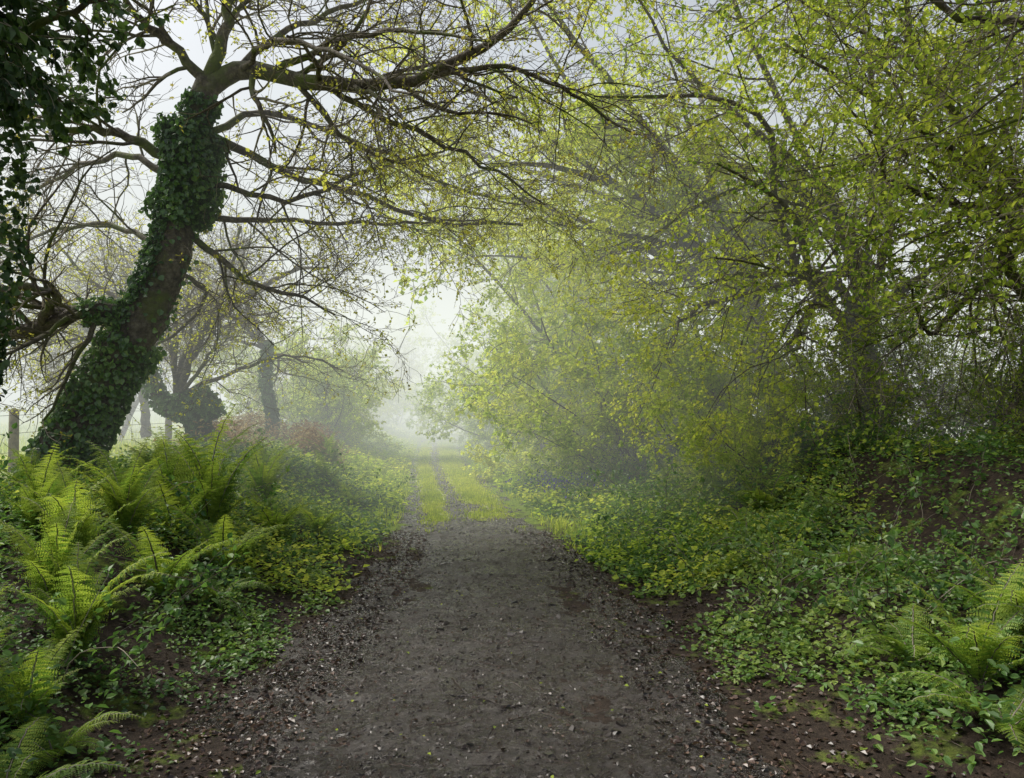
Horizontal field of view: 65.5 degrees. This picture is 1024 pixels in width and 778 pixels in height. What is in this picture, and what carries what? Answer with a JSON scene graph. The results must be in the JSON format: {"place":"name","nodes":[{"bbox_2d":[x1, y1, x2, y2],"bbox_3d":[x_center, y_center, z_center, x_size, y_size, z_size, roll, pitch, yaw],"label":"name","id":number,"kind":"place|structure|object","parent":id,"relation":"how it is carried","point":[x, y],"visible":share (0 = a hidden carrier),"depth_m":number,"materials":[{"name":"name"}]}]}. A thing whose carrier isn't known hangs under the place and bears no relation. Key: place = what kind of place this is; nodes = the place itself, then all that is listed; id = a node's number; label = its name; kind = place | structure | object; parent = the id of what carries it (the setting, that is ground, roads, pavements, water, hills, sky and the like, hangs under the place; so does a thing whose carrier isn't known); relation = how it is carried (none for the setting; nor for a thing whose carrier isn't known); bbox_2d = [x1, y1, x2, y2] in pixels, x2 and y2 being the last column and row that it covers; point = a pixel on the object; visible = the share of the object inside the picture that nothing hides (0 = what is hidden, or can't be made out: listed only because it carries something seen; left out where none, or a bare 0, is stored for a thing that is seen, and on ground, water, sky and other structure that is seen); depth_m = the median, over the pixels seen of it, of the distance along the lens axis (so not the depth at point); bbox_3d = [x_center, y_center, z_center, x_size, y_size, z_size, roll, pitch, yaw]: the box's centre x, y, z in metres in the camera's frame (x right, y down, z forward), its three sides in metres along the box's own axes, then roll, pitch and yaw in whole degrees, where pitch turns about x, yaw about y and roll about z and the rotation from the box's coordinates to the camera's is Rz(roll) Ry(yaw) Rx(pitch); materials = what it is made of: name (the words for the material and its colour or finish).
{"place":"outdoors","nodes":[
{"label":"outdoors","id":0,"kind":"place"},
{"bbox_2d":[407,434,534,533],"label":"path grass","id":1,"kind":"structure","parent":0,"point":[468,488],"depth_m":14.67,"materials":[{"name":"green plant"}]},
{"bbox_2d":[186,429,783,777],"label":"dirt path","id":2,"kind":"structure","parent":0,"point":[642,751],"depth_m":4.50,"materials":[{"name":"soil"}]},
{"bbox_2d":[256,508,723,777],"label":"fallen green leaves","id":3,"kind":"object","parent":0,"point":[429,753],"visible":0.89,"depth_m":4.11,"materials":[{"name":"green plant"}]},
{"bbox_2d":[0,399,1023,777],"bbox_3d":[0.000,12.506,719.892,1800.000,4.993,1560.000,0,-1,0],"label":"ground","id":4,"kind":"structure","parent":0,"point":[888,763],"depth_m":4.89,"materials":[{"name":"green plant"}]},
{"bbox_2d":[0,581,25,645],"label":"fern","id":5,"kind":"object","parent":4,"relation":"on","point":[5,619],"visible":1,"depth_m":3.88,"materials":[{"name":"green plant"}]},
{"bbox_2d":[0,444,75,495],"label":"fern","id":6,"kind":"object","parent":4,"relation":"on","point":[32,465],"visible":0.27,"depth_m":6.91,"materials":[{"name":"green plant"}]},
{"bbox_2d":[0,623,87,721],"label":"fern","id":7,"kind":"object","parent":4,"relation":"on","point":[40,691],"visible":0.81,"depth_m":3.72,"materials":[{"name":"green plant"}]},
{"bbox_2d":[1,444,107,540],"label":"fern","id":8,"kind":"object","parent":4,"relation":"on","point":[46,479],"visible":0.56,"depth_m":5.97,"materials":[{"name":"green plant"}]},
{"bbox_2d":[0,497,130,610],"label":"fern","id":9,"kind":"object","parent":4,"relation":"on","point":[41,567],"visible":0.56,"depth_m":4.74,"materials":[{"name":"green plant"}]},
{"bbox_2d":[0,716,130,777],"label":"fern","id":10,"kind":"object","parent":4,"relation":"on","point":[3,764],"visible":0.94,"depth_m":3.30,"materials":[{"name":"green plant"}]},
{"bbox_2d":[0,461,136,563],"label":"fern","id":11,"kind":"object","parent":4,"relation":"on","point":[84,529],"visible":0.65,"depth_m":5.40,"materials":[{"name":"green plant"}]},
{"bbox_2d":[3,710,143,777],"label":"fern","id":12,"kind":"object","parent":4,"relation":"on","point":[73,738],"visible":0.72,"depth_m":3.60,"materials":[{"name":"green plant"}]},
{"bbox_2d":[0,0,169,401],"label":"ivy hung ash tree","id":13,"kind":"object","parent":4,"relation":"on","point":[18,40],"visible":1,"depth_m":4.24,"materials":[{"name":"green plant"}]},
{"bbox_2d":[0,539,169,662],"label":"fern","id":14,"kind":"object","parent":4,"relation":"on","point":[82,598],"visible":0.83,"depth_m":4.32,"materials":[{"name":"green plant"}]},
{"bbox_2d":[3,251,207,442],"bbox_3d":[-13.683,-1.417,24.561,8.481,6.344,6.443,0,-1,-5],"label":"ash tree","id":15,"kind":"object","parent":4,"relation":"on","point":[132,411],"visible":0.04,"depth_m":24.24,"materials":[{"name":"green plant"}]},
{"bbox_2d":[44,436,171,540],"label":"fern","id":16,"kind":"object","parent":4,"relation":"on","point":[127,490],"visible":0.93,"depth_m":6.33,"materials":[{"name":"green plant"}]},
{"bbox_2d":[18,281,235,404],"bbox_3d":[-16.053,-1.543,33.800,9.424,6.822,7.159,0,-1,-16],"label":"ash tree","id":17,"kind":"object","parent":4,"relation":"on","point":[68,359],"visible":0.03,"depth_m":32.15,"materials":[{"name":"green plant"}]},
{"bbox_2d":[0,194,263,437],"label":"field hawthorn tree","id":18,"kind":"object","parent":4,"relation":"on","point":[145,418],"visible":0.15,"depth_m":18.89,"materials":[{"name":"brown plant"}]},
{"bbox_2d":[0,402,263,471],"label":"wire fence","id":19,"kind":"object","parent":4,"relation":"on","point":[13,441],"visible":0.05,"depth_m":11.94,"materials":[{"name":"brown wood"}]},
{"bbox_2d":[123,443,171,476],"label":"fern","id":20,"kind":"object","parent":4,"relation":"on","point":[146,459],"visible":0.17,"depth_m":8.76,"materials":[{"name":"green plant"}]},
{"bbox_2d":[143,429,197,456],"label":"fern","id":21,"kind":"object","parent":4,"relation":"on","point":[156,436],"visible":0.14,"depth_m":10.35,"materials":[{"name":"green plant"}]},
{"bbox_2d":[130,427,215,505],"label":"fern","id":22,"kind":"object","parent":4,"relation":"on","point":[161,460],"visible":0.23,"depth_m":7.61,"materials":[{"name":"green plant"}]},
{"bbox_2d":[97,517,250,597],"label":"fern","id":23,"kind":"object","parent":4,"relation":"on","point":[147,541],"visible":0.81,"depth_m":5.63,"materials":[{"name":"green plant"}]},
{"bbox_2d":[111,480,240,537],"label":"fern","id":24,"kind":"object","parent":4,"relation":"on","point":[158,504],"visible":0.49,"depth_m":6.80,"materials":[{"name":"green plant"}]},
{"bbox_2d":[0,130,404,450],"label":"forked hawthorn tree","id":25,"kind":"object","parent":4,"relation":"on","point":[165,404],"visible":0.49,"depth_m":12.79,"materials":[{"name":"brown plant"}]},
{"bbox_2d":[139,404,273,532],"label":"fern","id":26,"kind":"object","parent":4,"relation":"on","point":[202,474],"visible":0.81,"depth_m":7.21,"materials":[{"name":"green plant"}]},
{"bbox_2d":[83,205,336,442],"bbox_3d":[-6.172,-1.340,17.080,4.620,5.339,4.722,0,-1,0],"label":"slender hawthorn tree","id":27,"kind":"object","parent":4,"relation":"on","point":[267,396],"visible":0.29,"depth_m":16.92,"materials":[{"name":"brown plant"}]},
{"bbox_2d":[175,571,272,615],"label":"fern","id":28,"kind":"object","parent":4,"relation":"on","point":[213,592],"visible":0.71,"depth_m":5.96,"materials":[{"name":"green plant"}]},
{"bbox_2d":[161,501,299,567],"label":"fern","id":29,"kind":"object","parent":4,"relation":"on","point":[239,549],"visible":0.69,"depth_m":6.44,"materials":[{"name":"green plant"}]},
{"bbox_2d":[152,409,361,478],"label":"dead bracken","id":30,"kind":"object","parent":4,"relation":"on","point":[312,435],"visible":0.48,"depth_m":15.15,"materials":[{"name":"brown plant"}]},
{"bbox_2d":[237,442,304,505],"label":"fern","id":31,"kind":"object","parent":4,"relation":"on","point":[260,476],"visible":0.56,"depth_m":9.24,"materials":[{"name":"green plant"}]},
{"bbox_2d":[240,436,305,475],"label":"fern","id":32,"kind":"object","parent":4,"relation":"on","point":[265,458],"visible":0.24,"depth_m":10.71,"materials":[{"name":"green plant"}]},
{"bbox_2d":[242,486,321,538],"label":"fern","id":33,"kind":"object","parent":4,"relation":"on","point":[272,516],"visible":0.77,"depth_m":8.23,"materials":[{"name":"green plant"}]},
{"bbox_2d":[165,304,403,451],"bbox_3d":[-7.184,0.033,24.759,6.641,5.065,6.226,0,-1,-21],"label":"hawthorn bush","id":34,"kind":"object","parent":4,"relation":"on","point":[382,441],"visible":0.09,"depth_m":23.88,"materials":[{"name":"green plant"}]},
{"bbox_2d":[207,305,366,418],"bbox_3d":[-10.077,-0.952,32.585,6.085,5.313,8.010,1,-1,-43],"label":"ash tree","id":35,"kind":"object","parent":4,"relation":"on","point":[279,375],"visible":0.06,"depth_m":31.34,"materials":[{"name":"green plant"}]},
{"bbox_2d":[221,321,404,451],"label":"hawthorn bush","id":36,"kind":"object","parent":4,"relation":"on","point":[334,414],"visible":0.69,"depth_m":20.61,"materials":[{"name":"green plant"}]},
{"bbox_2d":[294,498,347,534],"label":"fern","id":37,"kind":"object","parent":4,"relation":"on","point":[323,523],"visible":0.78,"depth_m":8.84,"materials":[{"name":"green plant"}]},
{"bbox_2d":[299,426,346,468],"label":"fern","id":38,"kind":"object","parent":4,"relation":"on","point":[329,447],"visible":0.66,"depth_m":14.42,"materials":[{"name":"green plant"}]},
{"bbox_2d":[307,450,348,482],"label":"fern","id":39,"kind":"object","parent":4,"relation":"on","point":[325,470],"visible":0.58,"depth_m":12.35,"materials":[{"name":"green plant"}]},
{"bbox_2d":[332,475,376,505],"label":"fern","id":40,"kind":"object","parent":4,"relation":"on","point":[355,497],"visible":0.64,"depth_m":11.55,"materials":[{"name":"green plant"}]},
{"bbox_2d":[311,299,401,413],"bbox_3d":[-8.261,-0.866,39.741,4.675,7.093,10.252,1,-1,-33],"label":"hazel tree","id":41,"kind":"object","parent":4,"relation":"on","point":[337,323],"visible":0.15,"depth_m":39.27,"materials":[{"name":"green plant"}]},
{"bbox_2d":[0,0,748,479],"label":"ivy clad oak tree","id":42,"kind":"object","parent":4,"relation":"on","point":[182,202],"visible":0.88,"depth_m":8.79,"materials":[{"name":"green plant"}]},
{"bbox_2d":[322,343,443,431],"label":"hawthorn bush","id":43,"kind":"object","parent":4,"relation":"on","point":[386,409],"visible":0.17,"depth_m":32.86,"materials":[{"name":"green plant"}]},
{"bbox_2d":[356,346,443,418],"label":"hawthorn bush","id":44,"kind":"object","parent":4,"relation":"on","point":[418,369],"visible":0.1,"depth_m":41.56,"materials":[{"name":"green plant"}]},
{"bbox_2d":[0,404,815,552],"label":"verge grass","id":45,"kind":"structure","parent":4,"relation":"on","point":[557,526],"depth_m":17.06,"materials":[{"name":"green plant"}]},
{"bbox_2d":[358,312,466,388],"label":"ash tree","id":46,"kind":"object","parent":4,"relation":"on","point":[426,344],"visible":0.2,"depth_m":59.58,"materials":[{"name":"green plant"}]},
{"bbox_2d":[366,333,470,426],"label":"ash tree","id":47,"kind":"object","parent":4,"relation":"on","point":[401,364],"visible":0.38,"depth_m":37.01,"materials":[{"name":"green plant"}]},
{"bbox_2d":[372,302,475,394],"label":"hazel tree","id":48,"kind":"object","parent":4,"relation":"on","point":[400,334],"visible":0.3,"depth_m":53.17,"materials":[{"name":"green plant"}]},
{"bbox_2d":[393,344,496,440],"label":"hedge shrub","id":49,"kind":"object","parent":4,"relation":"on","point":[457,430],"visible":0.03,"depth_m":33.35,"materials":[{"name":"green plant"}]},
{"bbox_2d":[403,352,509,450],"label":"hedge shrub","id":50,"kind":"object","parent":4,"relation":"on","point":[423,418],"visible":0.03,"depth_m":28.29,"materials":[{"name":"green plant"}]},
{"bbox_2d":[435,354,485,432],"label":"hedge shrub","id":51,"kind":"object","parent":4,"relation":"on","point":[451,373],"visible":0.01,"depth_m":37.00,"materials":[{"name":"green plant"}]},
{"bbox_2d":[432,301,526,378],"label":"hazel tree","id":52,"kind":"object","parent":4,"relation":"on","point":[456,367],"visible":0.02,"depth_m":47.12,"materials":[{"name":"green plant"}]},
{"bbox_2d":[0,380,1023,777],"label":"undergrowth","id":53,"kind":"object","parent":4,"relation":"on","point":[550,499],"visible":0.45,"depth_m":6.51,"materials":[{"name":"green plant"}]},
{"bbox_2d":[1,454,1023,777],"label":"leaf litter","id":54,"kind":"object","parent":4,"relation":"on","point":[325,682],"visible":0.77,"depth_m":4.38,"materials":[{"name":"brown plant"}]},
{"bbox_2d":[405,327,629,455],"bbox_3d":[0.367,1.035,23.332,6.471,6.033,5.254,0,-1,23],"label":"hedge shrub","id":55,"kind":"object","parent":4,"relation":"on","point":[482,435],"visible":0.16,"depth_m":23.28,"materials":[{"name":"green plant"}]},
{"bbox_2d":[348,68,692,464],"bbox_3d":[1.721,-2.428,19.442,6.036,10.064,12.830,-1,-1,28],"label":"hazel tree","id":56,"kind":"object","parent":4,"relation":"on","point":[564,340],"visible":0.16,"depth_m":16.20,"materials":[{"name":"green plant"}]},
{"bbox_2d":[18,525,1023,777],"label":"fallen twigs","id":57,"kind":"object","parent":4,"relation":"on","point":[490,671],"visible":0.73,"depth_m":4.48,"materials":[{"name":"brown wood"}]},
{"bbox_2d":[388,246,669,436],"bbox_3d":[0.435,-1.665,33.284,12.753,9.049,5.716,-1,-1,30],"label":"hazel tree","id":58,"kind":"object","parent":4,"relation":"on","point":[455,342],"visible":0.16,"depth_m":35.06,"materials":[{"name":"green plant"}]},
{"bbox_2d":[477,177,633,356],"bbox_3d":[1.950,-2.567,26.547,4.890,8.275,8.807,0,-1,24],"label":"hazel tree","id":59,"kind":"object","parent":4,"relation":"on","point":[552,278],"visible":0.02,"depth_m":25.00,"materials":[{"name":"green plant"}]},
{"bbox_2d":[424,286,699,466],"bbox_3d":[0.778,1.334,19.668,6.549,7.823,5.499,-1,-1,44],"label":"hedge shrub","id":60,"kind":"object","parent":4,"relation":"on","point":[467,324],"visible":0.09,"depth_m":19.20,"materials":[{"name":"green plant"}]},
{"bbox_2d":[443,288,681,481],"bbox_3d":[1.237,0.396,15.852,5.349,4.512,5.640,0,-1,0],"label":"hedge shrub","id":61,"kind":"object","parent":4,"relation":"on","point":[542,383],"visible":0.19,"depth_m":15.70,"materials":[{"name":"green plant"}]},
{"bbox_2d":[503,461,629,498],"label":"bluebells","id":62,"kind":"object","parent":4,"relation":"on","point":[548,480],"visible":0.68,"depth_m":12.80,"materials":[{"name":"green plant"}]},
{"bbox_2d":[329,0,862,413],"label":"arching oak tree","id":63,"kind":"object","parent":4,"relation":"on","point":[564,262],"visible":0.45,"depth_m":12.19,"materials":[{"name":"green plant"}]},
{"bbox_2d":[463,298,759,494],"bbox_3d":[2.092,0.954,13.701,5.088,5.050,4.578,-6,-1,25],"label":"hedge shrub","id":64,"kind":"object","parent":4,"relation":"on","point":[569,443],"visible":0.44,"depth_m":12.89,"materials":[{"name":"green plant"}]},
{"bbox_2d":[658,459,688,493],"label":"fern","id":65,"kind":"object","parent":4,"relation":"on","point":[663,468],"visible":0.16,"depth_m":10.90,"materials":[{"name":"green plant"}]},
{"bbox_2d":[646,501,709,525],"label":"fern","id":66,"kind":"object","parent":4,"relation":"on","point":[677,509],"visible":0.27,"depth_m":9.14,"materials":[{"name":"green plant"}]},
{"bbox_2d":[686,452,737,498],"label":"fern","id":67,"kind":"object","parent":4,"relation":"on","point":[708,481],"visible":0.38,"depth_m":9.83,"materials":[{"name":"green plant"}]},
{"bbox_2d":[677,552,748,572],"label":"fern","id":68,"kind":"object","parent":4,"relation":"on","point":[728,557],"visible":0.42,"depth_m":6.79,"materials":[{"name":"green plant"}]},
{"bbox_2d":[708,506,788,544],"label":"fern","id":69,"kind":"object","parent":4,"relation":"on","point":[728,508],"visible":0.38,"depth_m":7.88,"materials":[{"name":"green plant"}]},
{"bbox_2d":[582,262,918,493],"bbox_3d":[2.916,0.763,11.126,3.749,5.162,4.506,0,-1,1],"label":"hedge shrub","id":70,"kind":"object","parent":4,"relation":"on","point":[660,407],"visible":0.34,"depth_m":10.69,"materials":[{"name":"green plant"}]},
{"bbox_2d":[481,0,1023,472],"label":"hazel tree","id":71,"kind":"object","parent":4,"relation":"on","point":[797,272],"visible":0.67,"depth_m":9.12,"materials":[{"name":"green plant"}]},
{"bbox_2d":[711,455,806,518],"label":"fern","id":72,"kind":"object","parent":4,"relation":"on","point":[759,496],"visible":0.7,"depth_m":8.55,"materials":[{"name":"green plant"}]},
{"bbox_2d":[667,344,868,502],"bbox_3d":[3.066,0.458,9.639,2.427,2.175,2.332,0,-1,13],"label":"hedge shrub","id":73,"kind":"object","parent":4,"relation":"on","point":[732,456],"visible":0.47,"depth_m":9.27,"materials":[{"name":"green plant"}]},
{"bbox_2d":[595,0,1023,466],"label":"hazel tree","id":74,"kind":"object","parent":4,"relation":"on","point":[938,239],"visible":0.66,"depth_m":6.80,"materials":[{"name":"green plant"}]},
{"bbox_2d":[769,544,875,577],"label":"fern","id":75,"kind":"object","parent":4,"relation":"on","point":[853,550],"visible":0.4,"depth_m":5.94,"materials":[{"name":"green plant"}]},
{"bbox_2d":[641,0,1023,398],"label":"field maple tree","id":76,"kind":"object","parent":4,"relation":"on","point":[988,20],"visible":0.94,"depth_m":5.02,"materials":[{"name":"green plant"}]},
{"bbox_2d":[714,282,994,439],"bbox_3d":[5.081,0.450,11.197,3.820,3.996,4.881,1,-1,-30],"label":"hedge shrub","id":77,"kind":"object","parent":4,"relation":"on","point":[905,362],"visible":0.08,"depth_m":10.97,"materials":[{"name":"green plant"}]},
{"bbox_2d":[708,298,1023,484],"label":"hedge shrub","id":78,"kind":"object","parent":4,"relation":"on","point":[872,401],"visible":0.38,"depth_m":8.89,"materials":[{"name":"green plant"}]},
{"bbox_2d":[830,603,956,661],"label":"fern","id":79,"kind":"object","parent":4,"relation":"on","point":[911,646],"visible":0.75,"depth_m":4.33,"materials":[{"name":"green plant"}]},
{"bbox_2d":[820,257,1022,441],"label":"hedge shrub","id":80,"kind":"object","parent":4,"relation":"on","point":[946,389],"visible":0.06,"depth_m":10.73,"materials":[{"name":"green plant"}]},
{"bbox_2d":[823,258,1023,456],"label":"hedge shrub","id":81,"kind":"object","parent":4,"relation":"on","point":[1000,418],"visible":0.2,"depth_m":9.16,"materials":[{"name":"green plant"}]},
{"bbox_2d":[881,668,1023,752],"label":"fern","id":82,"kind":"object","parent":4,"relation":"on","point":[1018,715],"visible":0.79,"depth_m":3.54,"materials":[{"name":"green plant"}]},
{"bbox_2d":[884,560,1023,687],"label":"fern","id":83,"kind":"object","parent":4,"relation":"on","point":[986,647],"visible":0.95,"depth_m":3.82,"materials":[{"name":"green plant"}]},
{"bbox_2d":[916,333,1023,457],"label":"hedge shrub","id":84,"kind":"object","parent":4,"relation":"on","point":[1017,415],"visible":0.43,"depth_m":6.80,"materials":[{"name":"green plant"}]},
{"bbox_2d":[931,539,1023,643],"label":"fern","id":85,"kind":"object","parent":4,"relation":"on","point":[1019,598],"visible":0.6,"depth_m":4.07,"materials":[{"name":"green plant"}]},
{"bbox_2d":[953,326,1023,418],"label":"hedge shrub","id":86,"kind":"object","parent":4,"relation":"on","point":[1000,366],"visible":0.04,"depth_m":8.74,"materials":[{"name":"green plant"}]},
{"bbox_2d":[965,587,1023,612],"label":"fern","id":87,"kind":"object","parent":4,"relation":"on","point":[1009,605],"visible":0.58,"depth_m":3.92,"materials":[{"name":"green plant"}]},
{"bbox_2d":[0,0,1023,398],"label":"sky","id":88,"kind":"structure","parent":0,"point":[187,31],"materials":[{"name":"white"}]}
]}

